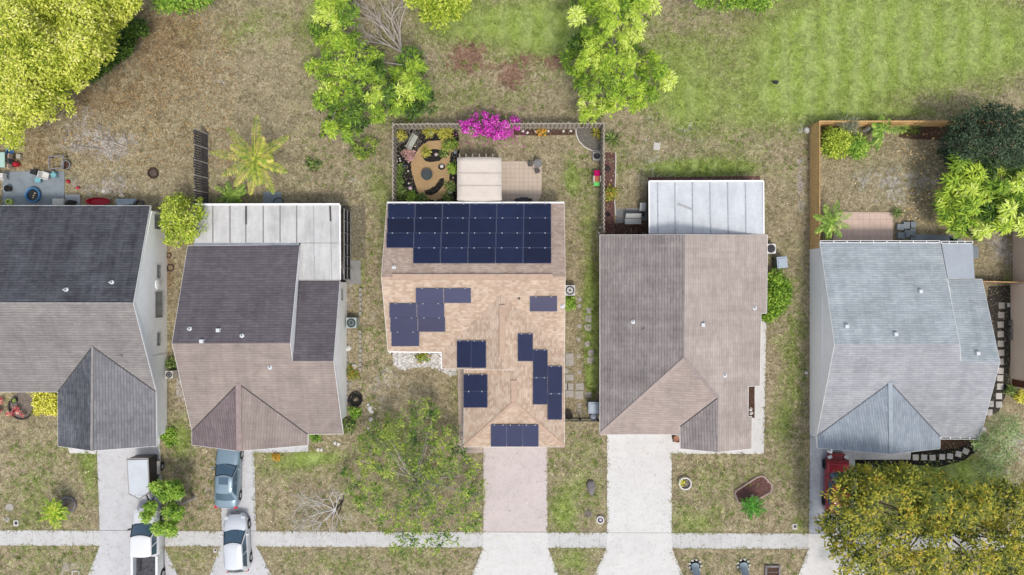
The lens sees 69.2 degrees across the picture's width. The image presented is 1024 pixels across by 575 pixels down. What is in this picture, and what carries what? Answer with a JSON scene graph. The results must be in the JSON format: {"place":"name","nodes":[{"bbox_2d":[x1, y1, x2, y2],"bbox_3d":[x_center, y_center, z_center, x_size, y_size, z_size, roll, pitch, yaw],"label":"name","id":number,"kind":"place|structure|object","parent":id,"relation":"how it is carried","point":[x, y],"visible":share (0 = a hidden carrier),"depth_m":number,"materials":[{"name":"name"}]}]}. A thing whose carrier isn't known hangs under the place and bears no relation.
{"place":"outdoors","nodes":[
{"label":"outdoors","id":0,"kind":"place"},
{"bbox_2d":[0,205,166,450],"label":"house","id":1,"kind":"structure","parent":0,"point":[83,311],"depth_m":51.53,"materials":[{"name":"grey"}]},
{"bbox_2d":[155,292,162,317],"bbox_3d":[-25.530,1.250,53.650,0.060,1.100,1.850,0,90,0],"label":"window","id":2,"kind":"structure","parent":1,"relation":"in","point":[158,295],"depth_m":53.62,"materials":[{"name":"glass"}]},
{"bbox_2d":[97,436,162,529],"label":"driveway","id":3,"kind":"structure","parent":0,"point":[111,498],"depth_m":54.97,"materials":[{"name":"grey concrete"}]},
{"bbox_2d":[127,454,163,501],"bbox_3d":[-26.764,14.066,54.057,2.056,1.905,3.720,0,90,0],"label":"cargo trailer","id":4,"kind":"object","parent":3,"relation":"on","point":[143,471],"visible":0.96,"depth_m":53.13,"materials":[{"name":"metal"}]},
{"bbox_2d":[221,450,255,530],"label":"driveway","id":5,"kind":"structure","parent":0,"point":[246,504],"depth_m":54.97,"materials":[{"name":"grey concrete"}]},
{"bbox_2d":[211,449,243,508],"bbox_3d":[-20.813,13.755,54.297,2.188,1.522,4.780,2,90,0],"label":"parked car","id":6,"kind":"object","parent":5,"relation":"on","point":[227,480],"visible":0.93,"depth_m":53.99,"materials":[{"name":"blue paint"}]},
{"bbox_2d":[254,446,307,452],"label":"path","id":7,"kind":"structure","parent":0,"point":[292,449],"depth_m":54.97,"materials":[{"name":"grey concrete"}]},
{"bbox_2d":[411,140,460,199],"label":"gravel path","id":8,"kind":"structure","parent":0,"point":[420,184],"depth_m":54.98,"materials":[{"name":"gravel"}]},
{"bbox_2d":[0,0,1023,574],"bbox_3d":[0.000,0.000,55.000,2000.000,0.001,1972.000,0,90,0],"label":"ground","id":9,"kind":"structure","parent":0,"point":[634,178],"depth_m":55.00,"materials":[{"name":"plant"}]},
{"bbox_2d":[10,392,32,417],"bbox_3d":[-36.336,8.740,54.994,1.838,0.012,1.985,0,90,0],"label":"planting bed","id":10,"kind":"object","parent":9,"relation":"on","point":[23,404],"visible":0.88,"depth_m":54.99,"materials":[{"name":"gravel"}]},
{"bbox_2d":[3,171,64,204],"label":"patio floor","id":11,"kind":"structure","parent":9,"relation":"on","point":[20,183],"depth_m":54.95,"materials":[{"name":"concrete"}]},
{"bbox_2d":[24,187,41,201],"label":"kiddie pool","id":12,"kind":"structure","parent":11,"relation":"on","point":[29,193],"depth_m":54.79,"materials":[{"name":"blue plastic"}]},
{"bbox_2d":[31,392,57,417],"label":"golden shrub","id":13,"kind":"object","parent":9,"relation":"on","point":[46,402],"visible":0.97,"depth_m":53.94,"materials":[{"name":"yellow plant"}]},
{"bbox_2d":[36,498,70,528],"bbox_3d":[-32.898,16.166,54.028,2.128,2.165,2.133,31,90,0],"label":"yucca palm","id":14,"kind":"object","parent":9,"relation":"on","point":[56,513],"visible":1,"depth_m":53.17,"materials":[{"name":"green plant"}]},
{"bbox_2d":[60,496,76,513],"bbox_3d":[-32.854,16.083,54.900,1.280,0.200,1.280,0,90,0],"label":"stone ring","id":15,"kind":"object","parent":9,"relation":"on","point":[72,506],"visible":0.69,"depth_m":54.88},
{"bbox_2d":[0,0,143,150],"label":"shade tree","id":16,"kind":"object","parent":9,"relation":"on","point":[31,51],"visible":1,"depth_m":46.33,"materials":[{"name":"yellow plant"}]},
{"bbox_2d":[62,120,127,165],"bbox_3d":[-30.524,-10.492,54.837,3.801,0.312,3.962,42,90,0],"label":"dead branch","id":17,"kind":"object","parent":9,"relation":"on","point":[114,142],"visible":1,"depth_m":54.87,"materials":[{"name":"wood"}]},
{"bbox_2d":[85,197,109,204],"bbox_3d":[-30.521,-6.354,54.840,1.845,0.320,0.558,0,90,0],"label":"kayak","id":18,"kind":"object","parent":9,"relation":"on","point":[97,201],"visible":1,"depth_m":54.92,"materials":[{"name":"red plastic"}]},
{"bbox_2d":[83,15,149,84],"bbox_3d":[-29.067,-16.850,53.979,2.632,3.022,7.212,43,90,0],"label":"vine shrub","id":19,"kind":"object","parent":9,"relation":"on","point":[133,30],"visible":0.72,"depth_m":53.26,"materials":[{"name":"green plant"}]},
{"bbox_2d":[16,10,236,169],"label":"leaf litter","id":20,"kind":"object","parent":9,"relation":"on","point":[155,100],"visible":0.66,"depth_m":54.95,"materials":[{"name":"plant"}]},
{"bbox_2d":[88,530,177,574],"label":"driveway apron","id":21,"kind":"object","parent":9,"relation":"on","point":[114,561],"visible":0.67,"depth_m":54.97,"materials":[{"name":"grey concrete"}]},
{"bbox_2d":[127,506,164,574],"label":"pickup truck","id":22,"kind":"object","parent":21,"relation":"on","point":[147,551],"visible":0.84,"depth_m":53.76,"materials":[{"name":"white paint"}]},
{"bbox_2d":[138,477,195,538],"bbox_3d":[-24.862,15.825,53.381,3.672,3.471,4.702,0,90,0],"label":"leaning tree","id":23,"kind":"object","parent":9,"relation":"on","point":[172,490],"visible":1,"depth_m":52.43,"materials":[{"name":"green plant"}]},
{"bbox_2d":[158,426,178,449],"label":"bush","id":24,"kind":"object","parent":9,"relation":"on","point":[169,440],"visible":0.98,"depth_m":54.73,"materials":[{"name":"green plant"}]},
{"bbox_2d":[149,0,213,17],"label":"leafy tree","id":25,"kind":"object","parent":9,"relation":"on","point":[170,6],"visible":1,"depth_m":51.85,"materials":[{"name":"green plant"}]},
{"bbox_2d":[157,192,208,248],"bbox_3d":[-23.567,-4.851,52.931,4.348,4.363,3.976,-29,90,0],"label":"round tree","id":26,"kind":"object","parent":9,"relation":"on","point":[179,226],"visible":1,"depth_m":52.09,"materials":[{"name":"green plant"}]},
{"bbox_2d":[193,128,209,203],"bbox_3d":[-22.634,-8.625,54.083,0.438,1.851,5.554,-1,90,0],"label":"wooden fence","id":27,"kind":"object","parent":9,"relation":"on","point":[203,178],"visible":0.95,"depth_m":54.10,"materials":[{"name":"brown wood"}]},
{"bbox_2d":[214,181,246,202],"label":"young palm","id":28,"kind":"object","parent":9,"relation":"on","point":[233,195],"visible":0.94,"depth_m":54.18,"materials":[{"name":"green plant"}]},
{"bbox_2d":[210,531,270,574],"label":"driveway apron","id":29,"kind":"object","parent":9,"relation":"on","point":[218,565],"visible":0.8,"depth_m":54.97,"materials":[{"name":"grey concrete"}]},
{"bbox_2d":[220,512,252,572],"bbox_3d":[-20.146,18.671,54.248,2.168,1.620,4.229,-3,90,0],"label":"parked car","id":30,"kind":"object","parent":29,"relation":"on","point":[238,555],"visible":1,"depth_m":53.83,"materials":[{"name":"silver metal"}]},
{"bbox_2d":[210,115,287,194],"bbox_3d":[-18.025,-9.229,53.211,5.217,3.895,5.122,35,90,0],"label":"coconut palm","id":31,"kind":"object","parent":9,"relation":"on","point":[253,166],"visible":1,"depth_m":51.80,"materials":[{"name":"green plant"}]},
{"bbox_2d":[172,203,350,450],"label":"house","id":32,"kind":"structure","parent":9,"relation":"on","point":[259,342],"depth_m":51.84,"materials":[{"name":"brown"}]},
{"bbox_2d":[263,192,281,202],"bbox_3d":[-17.699,-6.497,54.985,1.458,0.030,1.166,0,90,0],"label":"concrete pad","id":33,"kind":"object","parent":9,"relation":"on","point":[269,197],"visible":0.57,"depth_m":54.97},
{"bbox_2d":[303,157,322,171],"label":"bush","id":34,"kind":"object","parent":9,"relation":"on","point":[311,164],"visible":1,"depth_m":54.78,"materials":[{"name":"green plant"}]},
{"bbox_2d":[286,486,354,547],"bbox_3d":[-13.831,16.655,53.701,5.121,2.071,4.875,0,90,0],"label":"bare tree","id":35,"kind":"object","parent":9,"relation":"on","point":[333,510],"visible":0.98,"depth_m":54.02,"materials":[{"name":"grey wood"}]},
{"bbox_2d":[343,417,357,434],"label":"bush","id":36,"kind":"object","parent":9,"relation":"on","point":[348,428],"visible":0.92,"depth_m":54.54,"materials":[{"name":"green plant"}]},
{"bbox_2d":[342,260,360,283],"bbox_3d":[-11.885,-1.145,54.965,1.415,0.030,1.790,0,90,0],"label":"concrete pad","id":37,"kind":"object","parent":9,"relation":"on","point":[355,271],"visible":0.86,"depth_m":54.95,"materials":[{"name":"concrete"}]},
{"bbox_2d":[346,316,359,327],"bbox_3d":[-11.729,2.583,54.540,0.874,0.920,0.874,0,90,0],"label":"air conditioner","id":38,"kind":"object","parent":9,"relation":"on","point":[352,321],"visible":1,"depth_m":54.14,"materials":[{"name":"grey metal"}]},
{"bbox_2d":[342,205,365,257],"bbox_3d":[-11.736,-4.133,54.997,1.772,0.006,3.937,0,90,0],"label":"planting bed","id":39,"kind":"object","parent":9,"relation":"on","point":[356,248],"visible":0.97,"depth_m":54.99,"materials":[{"name":"gravel"}]},
{"bbox_2d":[347,391,362,408],"bbox_3d":[-11.595,8.287,54.827,1.131,0.254,1.322,0,90,0],"label":"hose coil","id":40,"kind":"object","parent":9,"relation":"on","point":[357,397],"visible":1,"depth_m":54.78,"materials":[{"name":"black plastic"}]},
{"bbox_2d":[347,134,378,160],"bbox_3d":[-10.979,-10.271,54.452,2.480,1.116,2.064,0,90,0],"label":"bush","id":41,"kind":"object","parent":9,"relation":"on","point":[360,153],"visible":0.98,"depth_m":54.33,"materials":[{"name":"green plant"}]},
{"bbox_2d":[303,0,437,144],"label":"mango tree","id":42,"kind":"object","parent":9,"relation":"on","point":[360,69],"visible":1,"depth_m":50.27,"materials":[{"name":"green plant"}]},
{"bbox_2d":[353,0,407,52],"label":"bare tree","id":43,"kind":"object","parent":9,"relation":"on","point":[390,35],"visible":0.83,"depth_m":53.53,"materials":[{"name":"grey plant"}]},
{"bbox_2d":[3,162,811,574],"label":"edge grass","id":44,"kind":"structure","parent":9,"relation":"on","point":[677,454],"depth_m":54.95,"materials":[{"name":"plant"}]},
{"bbox_2d":[338,396,487,558],"bbox_3d":[-6.854,14.058,52.527,9.900,5.186,11.066,-34,90,0],"label":"sparse tree","id":45,"kind":"object","parent":9,"relation":"on","point":[433,413],"visible":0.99,"depth_m":52.00,"materials":[{"name":"green plant"}]},
{"bbox_2d":[392,352,456,376],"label":"white pebbles","id":46,"kind":"object","parent":9,"relation":"on","point":[409,360],"visible":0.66,"depth_m":54.93,"materials":[{"name":"gravel"}]},
{"bbox_2d":[396,129,459,201],"bbox_3d":[-6.218,-8.605,54.994,4.722,0.012,6.238,0,90,0],"label":"planting bed","id":47,"kind":"object","parent":9,"relation":"on","point":[408,177],"visible":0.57,"depth_m":54.99,"materials":[{"name":"soil"}]},
{"bbox_2d":[422,149,442,161],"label":"planting bed","id":48,"kind":"object","parent":47,"relation":"on","point":[432,158],"visible":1,"depth_m":54.97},
{"bbox_2d":[424,178,443,194],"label":"planting bed","id":49,"kind":"object","parent":47,"relation":"on","point":[437,187],"visible":1,"depth_m":54.97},
{"bbox_2d":[435,125,453,140],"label":"garden plant","id":50,"kind":"object","parent":47,"relation":"on","point":[447,132],"visible":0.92,"depth_m":54.54,"materials":[{"name":"yellow plant"}]},
{"bbox_2d":[441,137,459,151],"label":"garden plant","id":51,"kind":"object","parent":47,"relation":"on","point":[452,146],"visible":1,"depth_m":54.50,"materials":[{"name":"green plant"}]},
{"bbox_2d":[403,0,472,33],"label":"leafy tree","id":52,"kind":"object","parent":9,"relation":"on","point":[434,11],"visible":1,"depth_m":51.39,"materials":[{"name":"green plant"}]},
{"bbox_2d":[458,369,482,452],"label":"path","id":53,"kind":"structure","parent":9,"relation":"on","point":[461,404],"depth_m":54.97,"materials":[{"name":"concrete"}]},
{"bbox_2d":[381,202,564,447],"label":"house","id":54,"kind":"structure","parent":9,"relation":"on","point":[475,291],"depth_m":51.47,"materials":[{"name":"beige"}]},
{"bbox_2d":[458,110,520,141],"bbox_3d":[-1.660,-11.687,53.435,4.545,3.338,2.434,13,90,0],"label":"bougainvillea","id":55,"kind":"object","parent":9,"relation":"on","point":[488,126],"visible":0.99,"depth_m":52.72,"materials":[{"name":"pink plant"}]},
{"bbox_2d":[391,122,605,233],"bbox_3d":[-0.975,-7.915,54.105,15.370,1.790,7.930,0,90,0],"label":"wooden fence","id":56,"kind":"object","parent":9,"relation":"on","point":[568,125],"visible":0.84,"depth_m":53.74,"materials":[{"name":"grey wood"}]},
{"bbox_2d":[458,161,541,201],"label":"patio floor","id":57,"kind":"structure","parent":9,"relation":"on","point":[521,179],"depth_m":54.94,"materials":[{"name":"tile"}]},
{"bbox_2d":[457,154,501,201],"bbox_3d":[-2.313,-7.613,53.799,3.251,2.392,3.761,0,90,0],"label":"pergola","id":58,"kind":"object","parent":57,"relation":"on","point":[479,178],"visible":0.98,"depth_m":52.66,"materials":[{"name":"beige fabric"}]},
{"bbox_2d":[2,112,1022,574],"bbox_3d":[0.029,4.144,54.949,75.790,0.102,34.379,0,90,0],"label":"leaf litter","id":59,"kind":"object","parent":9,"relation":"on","point":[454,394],"visible":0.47,"depth_m":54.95,"materials":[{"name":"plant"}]},
{"bbox_2d":[473,532,558,574],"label":"driveway apron","id":60,"kind":"object","parent":9,"relation":"on","point":[523,551],"visible":1,"depth_m":54.97,"materials":[{"name":"concrete"}]},
{"bbox_2d":[514,129,574,135],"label":"planting bed","id":61,"kind":"object","parent":9,"relation":"on","point":[550,132],"visible":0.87,"depth_m":54.99,"materials":[{"name":"soil"}]},
{"bbox_2d":[565,296,577,311],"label":"bush","id":62,"kind":"object","parent":9,"relation":"on","point":[570,302],"visible":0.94,"depth_m":54.50,"materials":[{"name":"green plant"}]},
{"bbox_2d":[577,128,602,150],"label":"planting bed","id":63,"kind":"object","parent":9,"relation":"on","point":[581,133],"visible":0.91,"depth_m":54.99,"materials":[{"name":"gravel"}]},
{"bbox_2d":[587,400,598,413],"bbox_3d":[5.938,8.738,54.447,0.780,1.105,0.875,0,90,0],"label":"wheelie bin","id":64,"kind":"object","parent":9,"relation":"on","point":[593,407],"visible":1,"depth_m":53.94,"materials":[{"name":"grey plastic"}]},
{"bbox_2d":[604,152,614,234],"bbox_3d":[7.270,-6.704,54.994,0.873,0.012,6.617,0,90,0],"label":"planting bed","id":65,"kind":"object","parent":9,"relation":"on","point":[609,226],"visible":0.68,"depth_m":54.99,"materials":[{"name":"soil"}]},
{"bbox_2d":[604,183,617,202],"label":"bush","id":66,"kind":"object","parent":65,"relation":"on","point":[611,193],"visible":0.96,"depth_m":54.56,"materials":[{"name":"yellow plant"}]},
{"bbox_2d":[603,129,621,150],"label":"agave","id":67,"kind":"object","parent":9,"relation":"on","point":[611,138],"visible":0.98,"depth_m":54.62,"materials":[{"name":"green plant"}]},
{"bbox_2d":[558,0,677,125],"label":"mango tree","id":68,"kind":"object","parent":9,"relation":"on","point":[642,87],"visible":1,"depth_m":50.07,"materials":[{"name":"green plant"}]},
{"bbox_2d":[614,220,646,234],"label":"planting bed","id":69,"kind":"object","parent":9,"relation":"on","point":[630,229],"visible":0.45,"depth_m":54.99,"materials":[{"name":"soil"}]},
{"bbox_2d":[616,208,646,222],"bbox_3d":[8.955,-5.331,54.990,2.457,0.020,1.166,0,90,0],"label":"concrete pad","id":70,"kind":"object","parent":9,"relation":"on","point":[619,217],"visible":0.5,"depth_m":54.98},
{"bbox_2d":[625,213,641,223],"bbox_3d":[8.896,-5.042,54.606,1.200,0.788,0.776,0,90,0],"label":"outdoor bench","id":71,"kind":"object","parent":70,"relation":"on","point":[632,218],"visible":1,"depth_m":54.48,"materials":[{"name":"metal"}]},
{"bbox_2d":[595,533,680,574],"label":"driveway apron","id":72,"kind":"object","parent":9,"relation":"on","point":[630,552],"visible":1,"depth_m":54.97,"materials":[{"name":"concrete"}]},
{"bbox_2d":[599,180,767,451],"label":"house","id":73,"kind":"structure","parent":9,"relation":"on","point":[682,297],"depth_m":51.80,"materials":[{"name":"brown"}]},
{"bbox_2d":[688,559,702,574],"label":"mailbox post","id":74,"kind":"object","parent":9,"relation":"on","point":[695,565],"visible":1,"depth_m":54.81,"materials":[{"name":"blue paint"}]},
{"bbox_2d":[648,176,759,180],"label":"planting bed","id":75,"kind":"object","parent":9,"relation":"on","point":[709,178],"visible":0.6,"depth_m":54.99,"materials":[{"name":"soil"}]},
{"bbox_2d":[672,318,765,453],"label":"path","id":76,"kind":"structure","parent":9,"relation":"on","point":[757,436],"depth_m":54.97,"materials":[{"name":"concrete"}]},
{"bbox_2d":[693,0,781,14],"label":"leafy tree","id":77,"kind":"object","parent":9,"relation":"on","point":[757,6],"visible":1,"depth_m":52.07,"materials":[{"name":"green plant"}]},
{"bbox_2d":[737,558,750,574],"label":"mailbox post","id":78,"kind":"object","parent":9,"relation":"on","point":[743,565],"visible":1,"depth_m":54.76,"materials":[{"name":"blue paint"}]},
{"bbox_2d":[748,386,754,417],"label":"planting bed","id":79,"kind":"object","parent":9,"relation":"on","point":[751,397],"visible":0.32,"depth_m":54.97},
{"bbox_2d":[734,475,772,503],"bbox_3d":[17.873,15.011,54.930,2.930,0.147,1.620,-29,90,0],"label":"brick bed","id":80,"kind":"object","parent":9,"relation":"on","point":[744,492],"visible":0.88,"depth_m":54.95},
{"bbox_2d":[740,494,767,518],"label":"cabbage palm","id":81,"kind":"object","parent":80,"relation":"in","point":[752,506],"visible":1,"depth_m":53.67,"materials":[{"name":"green plant"}]},
{"bbox_2d":[764,565,780,574],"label":"planter box","id":82,"kind":"object","parent":9,"relation":"on","point":[772,569],"visible":1,"depth_m":54.93,"materials":[{"name":"grey stone"}]},
{"bbox_2d":[761,266,793,323],"bbox_3d":[19.387,0.549,54.224,2.502,1.755,4.339,0,90,0],"label":"hedge shrub","id":83,"kind":"object","parent":9,"relation":"on","point":[779,297],"visible":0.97,"depth_m":53.85,"materials":[{"name":"green plant"}]},
{"bbox_2d":[772,256,787,268],"bbox_3d":[19.645,-1.846,54.447,0.780,1.105,0.875,-5,90,0],"label":"wheelie bin","id":84,"kind":"object","parent":9,"relation":"on","point":[779,261],"visible":0.99,"depth_m":53.94,"materials":[{"name":"grey plastic"}]},
{"bbox_2d":[813,200,852,239],"bbox_3d":[22.858,-4.713,53.893,2.560,2.505,2.896,42,90,0],"label":"palm tree","id":85,"kind":"object","parent":9,"relation":"on","point":[831,221],"visible":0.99,"depth_m":53.01,"materials":[{"name":"green plant"}]},
{"bbox_2d":[799,534,873,574],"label":"driveway apron","id":86,"kind":"object","parent":9,"relation":"on","point":[816,566],"visible":0.4,"depth_m":54.97,"materials":[{"name":"concrete"}]},
{"bbox_2d":[820,125,855,159],"bbox_3d":[23.482,-10.512,53.691,2.748,2.837,2.603,0,90,0],"label":"leafy shrub","id":87,"kind":"object","parent":9,"relation":"on","point":[836,143],"visible":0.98,"depth_m":53.16,"materials":[{"name":"green plant"}]},
{"bbox_2d":[833,113,865,135],"bbox_3d":[24.404,-11.770,53.939,2.409,2.335,1.800,0,90,0],"label":"dry shrub","id":88,"kind":"object","parent":9,"relation":"on","point":[850,126],"visible":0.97,"depth_m":53.37,"materials":[{"name":"grey plant"}]},
{"bbox_2d":[846,131,871,159],"bbox_3d":[25.069,-10.268,53.990,2.147,2.233,2.161,35,90,0],"label":"leafy shrub","id":89,"kind":"object","parent":9,"relation":"on","point":[858,147],"visible":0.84,"depth_m":53.46,"materials":[{"name":"green plant"}]},
{"bbox_2d":[833,212,892,239],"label":"patio floor","id":90,"kind":"structure","parent":9,"relation":"on","point":[871,225],"depth_m":54.95,"materials":[{"name":"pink tile"}]},
{"bbox_2d":[871,115,908,150],"bbox_3d":[26.960,-11.467,54.161,3.037,1.947,2.064,-33,90,0],"label":"fan palm","id":91,"kind":"object","parent":9,"relation":"on","point":[880,132],"visible":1,"depth_m":53.42,"materials":[{"name":"green plant"}]},
{"bbox_2d":[809,121,1019,248],"bbox_3d":[29.280,-7.381,54.080,14.540,1.840,9.162,0,90,0],"label":"wooden fence","id":92,"kind":"object","parent":9,"relation":"on","point":[815,152],"visible":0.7,"depth_m":53.95,"materials":[{"name":"orange wood"}]},
{"bbox_2d":[855,442,976,467],"bbox_3d":[29.953,12.783,54.995,9.334,0.010,1.651,-10,90,0],"label":"planting bed","id":93,"kind":"object","parent":9,"relation":"on","point":[933,462],"visible":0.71,"depth_m":54.99,"materials":[{"name":"soil"}]},
{"bbox_2d":[812,459,1023,574],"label":"autumn tree","id":94,"kind":"object","parent":9,"relation":"on","point":[926,518],"visible":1,"depth_m":48.27,"materials":[{"name":"yellow plant"}]},
{"bbox_2d":[898,134,944,223],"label":"fallen leaves","id":95,"kind":"object","parent":9,"relation":"on","point":[920,173],"visible":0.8,"depth_m":54.95,"materials":[{"name":"brown plant"}]},
{"bbox_2d":[899,127,949,139],"bbox_3d":[30.570,-11.419,54.994,3.845,0.012,1.020,0,90,0],"label":"planting bed","id":96,"kind":"object","parent":9,"relation":"on","point":[933,131],"visible":0.64,"depth_m":54.99,"materials":[{"name":"soil"}]},
{"bbox_2d":[912,234,977,257],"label":"patio floor","id":97,"kind":"structure","parent":9,"relation":"on","point":[940,238],"depth_m":54.97,"materials":[{"name":"concrete"}]},
{"bbox_2d":[941,439,974,449],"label":"planting bed","id":98,"kind":"object","parent":9,"relation":"on","point":[951,442],"visible":0.62,"depth_m":54.98,"materials":[{"name":"soil"}]},
{"bbox_2d":[931,146,1023,241],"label":"mango tree","id":99,"kind":"object","parent":9,"relation":"on","point":[1000,199],"visible":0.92,"depth_m":51.32,"materials":[{"name":"green plant"}]},
{"bbox_2d":[936,100,1023,173],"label":"evergreen tree","id":100,"kind":"object","parent":9,"relation":"on","point":[1008,150],"visible":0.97,"depth_m":50.36,"materials":[{"name":"green plant"}]},
{"bbox_2d":[970,411,1023,478],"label":"tree","id":101,"kind":"object","parent":9,"relation":"on","point":[994,466],"visible":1,"depth_m":52.26,"materials":[{"name":"green plant"}]},
{"bbox_2d":[986,285,1010,416],"bbox_3d":[35.797,5.310,54.994,2.280,0.012,11.146,7,90,0],"label":"planting bed","id":102,"kind":"object","parent":9,"relation":"on","point":[1005,296],"visible":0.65,"depth_m":54.99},
{"bbox_2d":[1011,231,1023,388],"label":"house","id":103,"kind":"structure","parent":9,"relation":"on","point":[1017,341],"depth_m":54.26,"materials":[{"name":"beige paint"}]},
{"bbox_2d":[0,530,1023,549],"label":"sidewalk","id":104,"kind":"structure","parent":0,"point":[358,539],"depth_m":54.98,"materials":[{"name":"concrete"}]},
{"bbox_2d":[483,447,546,531],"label":"driveway","id":105,"kind":"structure","parent":0,"point":[498,488],"depth_m":54.97,"materials":[{"name":"concrete"}]},
{"bbox_2d":[607,435,671,532],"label":"driveway","id":106,"kind":"structure","parent":0,"point":[630,514],"depth_m":54.97,"materials":[{"name":"concrete"}]},
{"bbox_2d":[809,435,858,533],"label":"driveway","id":107,"kind":"structure","parent":0,"point":[817,455],"depth_m":54.97,"materials":[{"name":"concrete"}]},
{"bbox_2d":[821,452,853,513],"bbox_3d":[23.812,14.338,54.268,2.148,1.580,4.429,1,90,0],"label":"parked car","id":108,"kind":"object","parent":107,"relation":"on","point":[833,463],"visible":0.65,"depth_m":54.11,"materials":[{"name":"red paint"}]},
{"bbox_2d":[854,451,910,459],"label":"path","id":109,"kind":"structure","parent":0,"point":[875,456],"depth_m":54.97,"materials":[{"name":"grey concrete"}]},
{"bbox_2d":[810,240,999,453],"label":"house","id":110,"kind":"structure","parent":0,"point":[904,356],"depth_m":51.69,"materials":[{"name":"grey"}]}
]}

